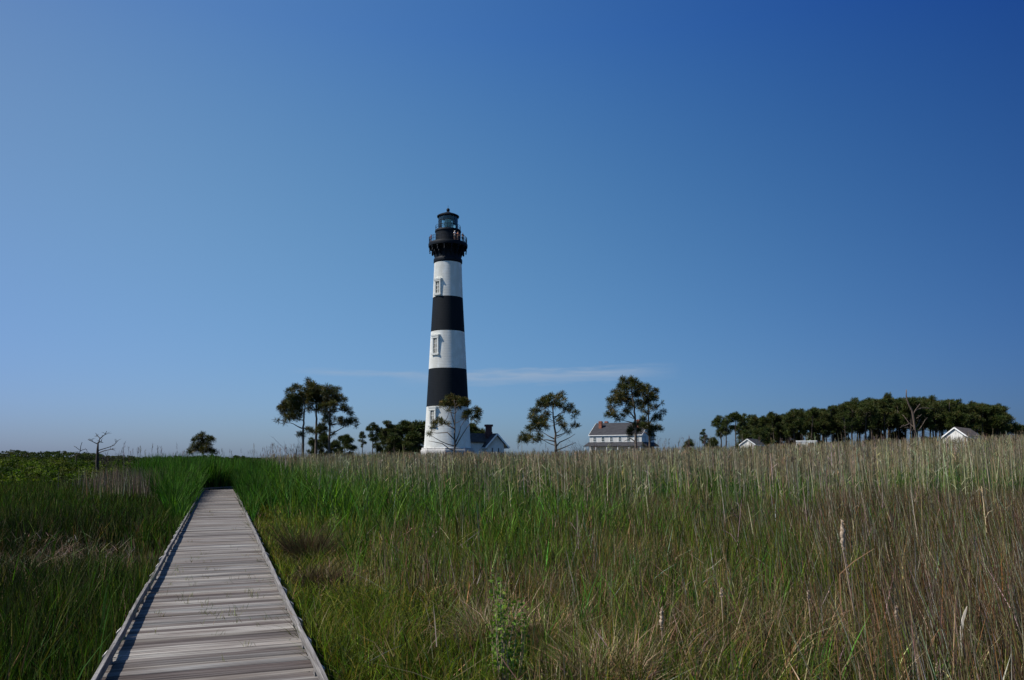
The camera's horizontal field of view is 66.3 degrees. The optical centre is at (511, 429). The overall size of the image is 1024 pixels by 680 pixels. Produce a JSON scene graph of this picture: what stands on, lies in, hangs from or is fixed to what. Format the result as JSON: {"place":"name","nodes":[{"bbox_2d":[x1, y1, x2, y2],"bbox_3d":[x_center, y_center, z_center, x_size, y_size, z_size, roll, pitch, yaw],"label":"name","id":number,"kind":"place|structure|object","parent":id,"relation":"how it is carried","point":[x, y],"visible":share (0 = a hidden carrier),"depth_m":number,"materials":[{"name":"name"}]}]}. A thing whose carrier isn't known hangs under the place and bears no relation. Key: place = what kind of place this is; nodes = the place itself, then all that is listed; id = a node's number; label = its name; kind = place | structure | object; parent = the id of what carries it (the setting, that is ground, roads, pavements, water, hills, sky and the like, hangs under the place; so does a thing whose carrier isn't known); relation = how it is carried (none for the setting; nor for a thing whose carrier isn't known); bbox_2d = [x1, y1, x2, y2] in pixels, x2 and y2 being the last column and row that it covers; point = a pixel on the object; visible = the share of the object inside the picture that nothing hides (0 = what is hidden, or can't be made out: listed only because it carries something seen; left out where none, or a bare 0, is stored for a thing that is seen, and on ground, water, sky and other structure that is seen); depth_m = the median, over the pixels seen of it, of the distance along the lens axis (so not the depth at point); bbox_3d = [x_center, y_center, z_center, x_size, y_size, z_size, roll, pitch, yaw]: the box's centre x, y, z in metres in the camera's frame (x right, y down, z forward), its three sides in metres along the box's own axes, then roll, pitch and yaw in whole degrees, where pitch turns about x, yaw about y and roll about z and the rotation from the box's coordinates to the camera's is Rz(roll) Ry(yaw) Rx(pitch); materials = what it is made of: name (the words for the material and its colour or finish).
{"place":"outdoors","nodes":[
{"label":"outdoors","id":0,"kind":"place"},
{"bbox_2d":[148,511,281,659],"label":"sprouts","id":1,"kind":"object","parent":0,"point":[235,614],"visible":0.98,"depth_m":10.05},
{"bbox_2d":[0,0,1023,457],"label":"sky","id":2,"kind":"structure","parent":0,"point":[209,209],"materials":[{"name":"blue"}]},
{"bbox_2d":[7,451,1023,679],"bbox_3d":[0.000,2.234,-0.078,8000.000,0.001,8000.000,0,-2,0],"label":"ground","id":3,"kind":"structure","parent":0,"point":[517,652],"depth_m":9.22,"materials":[{"name":"green plant"}]},
{"bbox_2d":[0,529,139,606],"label":"flattened straw","id":4,"kind":"object","parent":3,"relation":"on","point":[61,547],"visible":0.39,"depth_m":15.24,"materials":[{"name":"plant"}]},
{"bbox_2d":[0,474,199,679],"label":"dark rush","id":5,"kind":"object","parent":3,"relation":"on","point":[28,646],"visible":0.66,"depth_m":11.87,"materials":[{"name":"green plant"}]},
{"bbox_2d":[89,431,119,469],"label":"dead tree","id":6,"kind":"object","parent":3,"relation":"on","point":[97,458],"visible":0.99,"depth_m":65.90,"materials":[{"name":"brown wood"}]},
{"bbox_2d":[95,448,123,470],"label":"bare shrub","id":7,"kind":"object","parent":3,"relation":"on","point":[105,460],"visible":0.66,"depth_m":69.92,"materials":[{"name":"plant"}]},
{"bbox_2d":[0,454,268,486],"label":"scrub","id":8,"kind":"object","parent":3,"relation":"on","point":[30,467],"visible":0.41,"depth_m":67.12,"materials":[{"name":"green plant"}]},
{"bbox_2d":[189,430,219,456],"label":"pine tree","id":9,"kind":"object","parent":3,"relation":"on","point":[204,441],"visible":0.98,"depth_m":109.54,"materials":[{"name":"green plant"}]},
{"bbox_2d":[91,486,327,679],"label":"boardwalk","id":10,"kind":"structure","parent":3,"relation":"on","point":[184,642],"depth_m":9.47,"materials":[{"name":"grey wood"}]},
{"bbox_2d":[271,382,305,460],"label":"pine tree","id":11,"kind":"object","parent":3,"relation":"on","point":[291,405],"visible":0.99,"depth_m":103.82,"materials":[{"name":"green plant"}]},
{"bbox_2d":[275,435,307,465],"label":"bare shrub","id":12,"kind":"object","parent":3,"relation":"on","point":[296,450],"visible":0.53,"depth_m":94.64,"materials":[{"name":"plant"}]},
{"bbox_2d":[220,497,363,569],"bbox_3d":[-4.413,2.062,15.893,3.078,1.458,3.318,1,-2,-24],"label":"grass tussock","id":13,"kind":"object","parent":3,"relation":"on","point":[315,543],"depth_m":15.78,"materials":[{"name":"green plant"}]},
{"bbox_2d":[306,437,320,458],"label":"pine tree","id":14,"kind":"object","parent":3,"relation":"on","point":[311,442],"visible":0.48,"depth_m":127.74,"materials":[{"name":"green plant"}]},
{"bbox_2d":[300,376,328,459],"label":"pine tree","id":15,"kind":"object","parent":3,"relation":"on","point":[312,389],"visible":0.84,"depth_m":107.34,"materials":[{"name":"green plant"}]},
{"bbox_2d":[318,432,330,457],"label":"pine tree","id":16,"kind":"object","parent":3,"relation":"on","point":[323,438],"visible":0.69,"depth_m":129.51,"materials":[{"name":"green plant"}]},
{"bbox_2d":[280,553,373,595],"bbox_3d":[-2.971,2.299,12.511,1.895,0.748,1.494,-1,-2,21],"label":"grass tussock","id":17,"kind":"object","parent":3,"relation":"on","point":[318,576],"depth_m":12.48,"materials":[{"name":"green plant"}]},
{"bbox_2d":[327,439,343,459],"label":"pine tree","id":18,"kind":"object","parent":3,"relation":"on","point":[334,443],"visible":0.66,"depth_m":129.34,"materials":[{"name":"green plant"}]},
{"bbox_2d":[317,383,360,460],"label":"pine tree","id":19,"kind":"object","parent":3,"relation":"on","point":[332,395],"visible":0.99,"depth_m":105.60,"materials":[{"name":"green plant"}]},
{"bbox_2d":[336,434,357,457],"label":"pine tree","id":20,"kind":"object","parent":3,"relation":"on","point":[346,440],"visible":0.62,"depth_m":134.76,"materials":[{"name":"green plant"}]},
{"bbox_2d":[358,431,366,451],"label":"pine tree","id":21,"kind":"object","parent":3,"relation":"on","point":[362,435],"visible":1,"depth_m":167.74,"materials":[{"name":"green plant"}]},
{"bbox_2d":[365,422,380,452],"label":"pine tree","id":22,"kind":"object","parent":3,"relation":"on","point":[373,427],"visible":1,"depth_m":169.51,"materials":[{"name":"green plant"}]},
{"bbox_2d":[373,432,388,452],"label":"pine tree","id":23,"kind":"object","parent":3,"relation":"on","point":[377,445],"visible":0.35,"depth_m":179.09,"materials":[{"name":"green plant"}]},
{"bbox_2d":[379,420,397,451],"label":"pine tree","id":24,"kind":"object","parent":3,"relation":"on","point":[389,429],"visible":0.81,"depth_m":172.10,"materials":[{"name":"green plant"}]},
{"bbox_2d":[383,432,404,456],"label":"pine tree","id":25,"kind":"object","parent":3,"relation":"on","point":[391,438],"visible":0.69,"depth_m":168.01,"materials":[{"name":"green plant"}]},
{"bbox_2d":[386,424,405,457],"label":"pine tree","id":26,"kind":"object","parent":3,"relation":"on","point":[400,431],"visible":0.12,"depth_m":174.52,"materials":[{"name":"green plant"}]},
{"bbox_2d":[359,611,446,665],"bbox_3d":[-1.207,2.263,8.658,1.364,0.551,1.158,-2,-3,39],"label":"grass tussock","id":27,"kind":"object","parent":3,"relation":"on","point":[403,639],"depth_m":8.63,"materials":[{"name":"green plant"}]},
{"bbox_2d":[395,419,422,450],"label":"pine tree","id":28,"kind":"object","parent":3,"relation":"on","point":[406,423],"visible":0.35,"depth_m":176.19,"materials":[{"name":"green plant"}]},
{"bbox_2d":[397,430,422,458],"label":"pine tree","id":29,"kind":"object","parent":3,"relation":"on","point":[411,439],"visible":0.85,"depth_m":166.69,"materials":[{"name":"green plant"}]},
{"bbox_2d":[402,420,424,453],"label":"pine tree","id":30,"kind":"object","parent":3,"relation":"on","point":[418,426],"visible":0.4,"depth_m":175.60,"materials":[{"name":"green plant"}]},
{"bbox_2d":[421,208,473,458],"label":"lighthouse","id":31,"kind":"object","parent":3,"relation":"on","point":[447,373],"visible":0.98,"depth_m":145.07,"materials":[{"name":"paint"}]},
{"bbox_2d":[428,406,437,426],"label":"window","id":32,"kind":"structure","parent":31,"relation":"in","point":[432,409],"depth_m":143.77,"materials":[{"name":"white paint"}]},
{"bbox_2d":[431,334,440,354],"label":"window","id":33,"kind":"structure","parent":31,"relation":"in","point":[436,337],"depth_m":144.76,"materials":[{"name":"white paint"}]},
{"bbox_2d":[434,277,441,295],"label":"window","id":34,"kind":"structure","parent":31,"relation":"in","point":[437,281],"depth_m":145.68,"materials":[{"name":"white paint"}]},
{"bbox_2d":[425,392,483,453],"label":"pine tree","id":35,"kind":"object","parent":3,"relation":"on","point":[457,403],"visible":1,"depth_m":112.01,"materials":[{"name":"green plant"}]},
{"bbox_2d":[469,422,481,432],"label":"pine tree","id":36,"kind":"object","parent":3,"relation":"on","point":[474,428],"visible":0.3,"depth_m":177.05,"materials":[{"name":"green plant"}]},
{"bbox_2d":[425,584,553,663],"bbox_3d":[-0.298,2.136,8.935,1.885,0.824,2.106,0,-2,0],"label":"grass tussock","id":37,"kind":"object","parent":3,"relation":"on","point":[476,625],"depth_m":8.65,"materials":[{"name":"plant"}]},
{"bbox_2d":[470,424,509,454],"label":"oil house","id":38,"kind":"structure","parent":3,"relation":"on","point":[488,440],"depth_m":149.39,"materials":[{"name":"paint"}]},
{"bbox_2d":[0,448,988,462],"bbox_3d":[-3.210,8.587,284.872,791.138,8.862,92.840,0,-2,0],"label":"distant treeline","id":39,"kind":"object","parent":3,"relation":"on","point":[58,455],"visible":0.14,"depth_m":258.11,"materials":[{"name":"green plant"}]},
{"bbox_2d":[482,574,534,679],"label":"leafy bush","id":40,"kind":"object","parent":3,"relation":"on","point":[500,647],"visible":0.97,"depth_m":6.87,"materials":[{"name":"green plant"}]},
{"bbox_2d":[57,430,1023,564],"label":"dead reeds","id":41,"kind":"object","parent":3,"relation":"on","point":[838,454],"visible":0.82,"depth_m":34.34,"materials":[{"name":"beige plant"}]},
{"bbox_2d":[482,589,611,661],"bbox_3d":[0.425,2.149,8.867,1.804,0.793,2.031,-1,-2,23],"label":"grass tussock","id":42,"kind":"object","parent":3,"relation":"on","point":[539,629],"depth_m":8.61,"materials":[{"name":"plant"}]},
{"bbox_2d":[517,390,580,452],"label":"pine tree","id":43,"kind":"object","parent":3,"relation":"on","point":[537,421],"visible":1,"depth_m":102.05,"materials":[{"name":"green plant"}]},
{"bbox_2d":[512,605,721,679],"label":"grass tussock","id":44,"kind":"object","parent":3,"relation":"on","point":[594,661],"depth_m":7.20,"materials":[{"name":"plant"}]},
{"bbox_2d":[603,375,643,454],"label":"pine tree","id":45,"kind":"object","parent":3,"relation":"on","point":[620,394],"visible":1,"depth_m":99.98,"materials":[{"name":"green plant"}]},
{"bbox_2d":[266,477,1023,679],"bbox_3d":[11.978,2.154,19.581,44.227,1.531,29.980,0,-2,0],"label":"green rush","id":46,"kind":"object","parent":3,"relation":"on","point":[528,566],"visible":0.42,"depth_m":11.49,"materials":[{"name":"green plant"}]},
{"bbox_2d":[636,381,666,449],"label":"pine tree","id":47,"kind":"object","parent":3,"relation":"on","point":[648,427],"visible":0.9,"depth_m":103.79,"materials":[{"name":"green plant"}]},
{"bbox_2d":[659,608,663,652],"bbox_3d":[1.436,2.099,7.528,0.042,0.801,0.052,-2,-3,40],"label":"cattail","id":48,"kind":"object","parent":3,"relation":"on","point":[661,620],"visible":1,"depth_m":7.53},
{"bbox_2d":[683,439,694,450],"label":"pine tree","id":49,"kind":"object","parent":3,"relation":"on","point":[688,443],"visible":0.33,"depth_m":159.38,"materials":[{"name":"green plant"}]},
{"bbox_2d":[699,429,708,445],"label":"pine tree","id":50,"kind":"object","parent":3,"relation":"on","point":[703,434],"visible":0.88,"depth_m":164.82,"materials":[{"name":"green plant"}]},
{"bbox_2d":[705,436,720,459],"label":"pine tree","id":51,"kind":"object","parent":3,"relation":"on","point":[715,442],"visible":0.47,"depth_m":167.37,"materials":[{"name":"green plant"}]},
{"bbox_2d":[711,415,729,447],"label":"pine tree","id":52,"kind":"object","parent":3,"relation":"on","point":[717,420],"visible":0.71,"depth_m":171.83,"materials":[{"name":"green plant"}]},
{"bbox_2d":[719,587,724,662],"bbox_3d":[2.180,2.077,8.133,0.055,0.885,0.039,0,-2,0],"label":"cattail","id":53,"kind":"object","parent":3,"relation":"on","point":[721,593],"visible":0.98,"depth_m":8.13},
{"bbox_2d":[427,475,1023,679],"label":"brown rush","id":54,"kind":"object","parent":3,"relation":"on","point":[840,512],"visible":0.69,"depth_m":10.99,"materials":[{"name":"brown plant"}]},
{"bbox_2d":[719,415,733,445],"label":"pine tree","id":55,"kind":"object","parent":3,"relation":"on","point":[725,427],"visible":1,"depth_m":169.02,"materials":[{"name":"green plant"}]},
{"bbox_2d":[728,411,746,443],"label":"pine tree","id":56,"kind":"object","parent":3,"relation":"on","point":[735,416],"visible":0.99,"depth_m":167.73,"materials":[{"name":"green plant"}]},
{"bbox_2d":[737,413,749,433],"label":"pine tree","id":57,"kind":"object","parent":3,"relation":"on","point":[742,428],"visible":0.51,"depth_m":174.70,"materials":[{"name":"green plant"}]},
{"bbox_2d":[735,429,752,452],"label":"pine tree","id":58,"kind":"object","parent":3,"relation":"on","point":[745,435],"visible":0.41,"depth_m":162.81,"materials":[{"name":"green plant"}]},
{"bbox_2d":[739,438,763,456],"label":"shed","id":59,"kind":"structure","parent":3,"relation":"on","point":[751,441],"depth_m":117.53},
{"bbox_2d":[747,414,759,436],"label":"pine tree","id":60,"kind":"object","parent":3,"relation":"on","point":[752,421],"visible":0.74,"depth_m":169.78,"materials":[{"name":"green plant"}]},
{"bbox_2d":[752,427,775,453],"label":"pine tree","id":61,"kind":"object","parent":3,"relation":"on","point":[762,433],"visible":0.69,"depth_m":159.40,"materials":[{"name":"green plant"}]},
{"bbox_2d":[758,415,775,433],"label":"pine tree","id":62,"kind":"object","parent":3,"relation":"on","point":[762,420],"visible":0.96,"depth_m":167.92,"materials":[{"name":"green plant"}]},
{"bbox_2d":[766,411,783,440],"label":"pine tree","id":63,"kind":"object","parent":3,"relation":"on","point":[773,416],"visible":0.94,"depth_m":175.62,"materials":[{"name":"green plant"}]},
{"bbox_2d":[767,431,785,445],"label":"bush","id":64,"kind":"object","parent":3,"relation":"on","point":[777,440],"visible":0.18,"depth_m":187.06,"materials":[{"name":"green plant"}]},
{"bbox_2d":[770,415,784,443],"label":"pine tree","id":65,"kind":"object","parent":3,"relation":"on","point":[777,433],"visible":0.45,"depth_m":177.46,"materials":[{"name":"green plant"}]},
{"bbox_2d":[779,413,794,447],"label":"pine tree","id":66,"kind":"object","parent":3,"relation":"on","point":[784,431],"visible":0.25,"depth_m":173.73,"materials":[{"name":"green plant"}]},
{"bbox_2d":[781,408,804,446],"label":"pine tree","id":67,"kind":"object","parent":3,"relation":"on","point":[789,420],"visible":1,"depth_m":168.40,"materials":[{"name":"green plant"}]},
{"bbox_2d":[798,411,810,440],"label":"pine tree","id":68,"kind":"object","parent":3,"relation":"on","point":[801,413],"visible":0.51,"depth_m":176.39,"materials":[{"name":"green plant"}]},
{"bbox_2d":[803,407,819,440],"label":"pine tree","id":69,"kind":"object","parent":3,"relation":"on","point":[814,412],"visible":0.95,"depth_m":173.72,"materials":[{"name":"green plant"}]},
{"bbox_2d":[806,431,822,443],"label":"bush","id":70,"kind":"object","parent":3,"relation":"on","point":[813,439],"visible":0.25,"depth_m":190.39,"materials":[{"name":"green plant"}]},
{"bbox_2d":[807,410,827,444],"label":"pine tree","id":71,"kind":"object","parent":3,"relation":"on","point":[819,419],"visible":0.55,"depth_m":177.34,"materials":[{"name":"green plant"}]},
{"bbox_2d":[813,412,834,440],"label":"pine tree","id":72,"kind":"object","parent":3,"relation":"on","point":[828,426],"visible":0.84,"depth_m":176.87,"materials":[{"name":"green plant"}]},
{"bbox_2d":[824,406,837,442],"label":"pine tree","id":73,"kind":"object","parent":3,"relation":"on","point":[829,409],"visible":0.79,"depth_m":177.70,"materials":[{"name":"green plant"}]},
{"bbox_2d":[829,406,845,441],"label":"pine tree","id":74,"kind":"object","parent":3,"relation":"on","point":[834,410],"visible":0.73,"depth_m":177.77,"materials":[{"name":"green plant"}]},
{"bbox_2d":[831,432,850,445],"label":"pine tree","id":75,"kind":"object","parent":3,"relation":"on","point":[839,435],"visible":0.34,"depth_m":192.01,"materials":[{"name":"green plant"}]},
{"bbox_2d":[835,403,854,444],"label":"pine tree","id":76,"kind":"object","parent":3,"relation":"on","point":[844,410],"visible":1,"depth_m":168.15,"materials":[{"name":"green plant"}]},
{"bbox_2d":[842,397,862,454],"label":"pine tree","id":77,"kind":"object","parent":3,"relation":"on","point":[852,404],"visible":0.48,"depth_m":173.95,"materials":[{"name":"green plant"}]},
{"bbox_2d":[839,549,872,632],"bbox_3d":[3.932,1.953,8.937,0.399,1.190,0.007,0,-2,0],"label":"reed","id":78,"kind":"object","parent":3,"relation":"on","point":[840,581],"visible":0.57,"depth_m":8.95,"materials":[{"name":"plant"}]},
{"bbox_2d":[848,415,869,442],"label":"pine tree","id":79,"kind":"object","parent":3,"relation":"on","point":[859,431],"visible":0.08,"depth_m":177.22,"materials":[{"name":"green plant"}]},
{"bbox_2d":[851,399,878,439],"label":"pine tree","id":80,"kind":"object","parent":3,"relation":"on","point":[862,410],"visible":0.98,"depth_m":168.50,"materials":[{"name":"green plant"}]},
{"bbox_2d":[864,403,878,445],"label":"pine tree","id":81,"kind":"object","parent":3,"relation":"on","point":[873,415],"visible":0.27,"depth_m":170.88,"materials":[{"name":"green plant"}]},
{"bbox_2d":[866,429,882,446],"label":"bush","id":82,"kind":"object","parent":3,"relation":"on","point":[874,432],"visible":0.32,"depth_m":191.56,"materials":[{"name":"green plant"}]},
{"bbox_2d":[870,399,891,438],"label":"pine tree","id":83,"kind":"object","parent":3,"relation":"on","point":[875,401],"visible":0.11,"depth_m":177.65,"materials":[{"name":"green plant"}]},
{"bbox_2d":[877,398,894,441],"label":"pine tree","id":84,"kind":"object","parent":3,"relation":"on","point":[883,406],"visible":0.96,"depth_m":171.57,"materials":[{"name":"green plant"}]},
{"bbox_2d":[881,392,896,439],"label":"pine tree","id":85,"kind":"object","parent":3,"relation":"on","point":[888,396],"visible":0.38,"depth_m":175.67,"materials":[{"name":"green plant"}]},
{"bbox_2d":[887,430,904,443],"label":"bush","id":86,"kind":"object","parent":3,"relation":"on","point":[895,432],"visible":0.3,"depth_m":185.78,"materials":[{"name":"green plant"}]},
{"bbox_2d":[890,401,902,437],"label":"pine tree","id":87,"kind":"object","parent":3,"relation":"on","point":[897,419],"visible":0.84,"depth_m":172.66,"materials":[{"name":"green plant"}]},
{"bbox_2d":[890,397,922,443],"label":"pine tree","id":88,"kind":"object","parent":3,"relation":"on","point":[900,400],"visible":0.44,"depth_m":171.50,"materials":[{"name":"green plant"}]},
{"bbox_2d":[898,396,921,437],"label":"pine tree","id":89,"kind":"object","parent":3,"relation":"on","point":[914,401],"visible":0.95,"depth_m":169.02,"materials":[{"name":"green plant"}]},
{"bbox_2d":[900,390,932,439],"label":"dead tree","id":90,"kind":"object","parent":3,"relation":"on","point":[914,426],"visible":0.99,"depth_m":150.10,"materials":[{"name":"grey wood"}]},
{"bbox_2d":[906,400,933,440],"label":"pine tree","id":91,"kind":"object","parent":3,"relation":"on","point":[925,412],"visible":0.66,"depth_m":169.96,"materials":[{"name":"green plant"}]},
{"bbox_2d":[923,394,940,438],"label":"pine tree","id":92,"kind":"object","parent":3,"relation":"on","point":[932,398],"visible":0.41,"depth_m":173.72,"materials":[{"name":"green plant"}]},
{"bbox_2d":[922,402,948,439],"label":"pine tree","id":93,"kind":"object","parent":3,"relation":"on","point":[941,419],"visible":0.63,"depth_m":170.30,"materials":[{"name":"green plant"}]},
{"bbox_2d":[933,400,963,432],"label":"pine tree","id":94,"kind":"object","parent":3,"relation":"on","point":[951,408],"visible":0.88,"depth_m":169.48,"materials":[{"name":"green plant"}]},
{"bbox_2d":[941,427,980,456],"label":"shed","id":95,"kind":"structure","parent":3,"relation":"on","point":[957,432],"depth_m":79.29,"materials":[{"name":"white wood"}]},
{"bbox_2d":[960,607,966,649],"bbox_3d":[4.228,2.072,7.332,0.070,0.841,0.010,0,-2,0],"label":"cattail","id":96,"kind":"object","parent":3,"relation":"on","point":[964,613],"visible":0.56,"depth_m":7.34},
{"bbox_2d":[955,403,981,429],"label":"pine tree","id":97,"kind":"object","parent":3,"relation":"on","point":[965,420],"visible":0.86,"depth_m":168.34,"materials":[{"name":"green plant"}]},
{"bbox_2d":[965,400,981,430],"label":"pine tree","id":98,"kind":"object","parent":3,"relation":"on","point":[970,403],"visible":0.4,"depth_m":171.44,"materials":[{"name":"green plant"}]},
{"bbox_2d":[974,402,990,435],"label":"pine tree","id":99,"kind":"object","parent":3,"relation":"on","point":[983,407],"visible":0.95,"depth_m":168.93,"materials":[{"name":"green plant"}]},
{"bbox_2d":[986,408,1006,439],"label":"pine tree","id":100,"kind":"object","parent":3,"relation":"on","point":[992,429],"visible":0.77,"depth_m":168.94,"materials":[{"name":"green plant"}]},
{"bbox_2d":[978,405,1015,437],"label":"pine tree","id":101,"kind":"object","parent":3,"relation":"on","point":[1006,417],"visible":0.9,"depth_m":168.72,"materials":[{"name":"green plant"}]},
{"bbox_2d":[1001,421,1023,445],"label":"tree","id":102,"kind":"object","parent":3,"relation":"on","point":[1019,428],"visible":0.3,"depth_m":171.20,"materials":[{"name":"green plant"}]},
{"bbox_2d":[584,420,659,460],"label":"keepers house","id":103,"kind":"structure","parent":0,"point":[602,435],"depth_m":204.41,"materials":[{"name":"white wood"}]},
{"bbox_2d":[239,491,1023,679],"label":"meadow grass","id":104,"kind":"structure","parent":0,"point":[303,600],"depth_m":8.88,"materials":[{"name":"green plant"}]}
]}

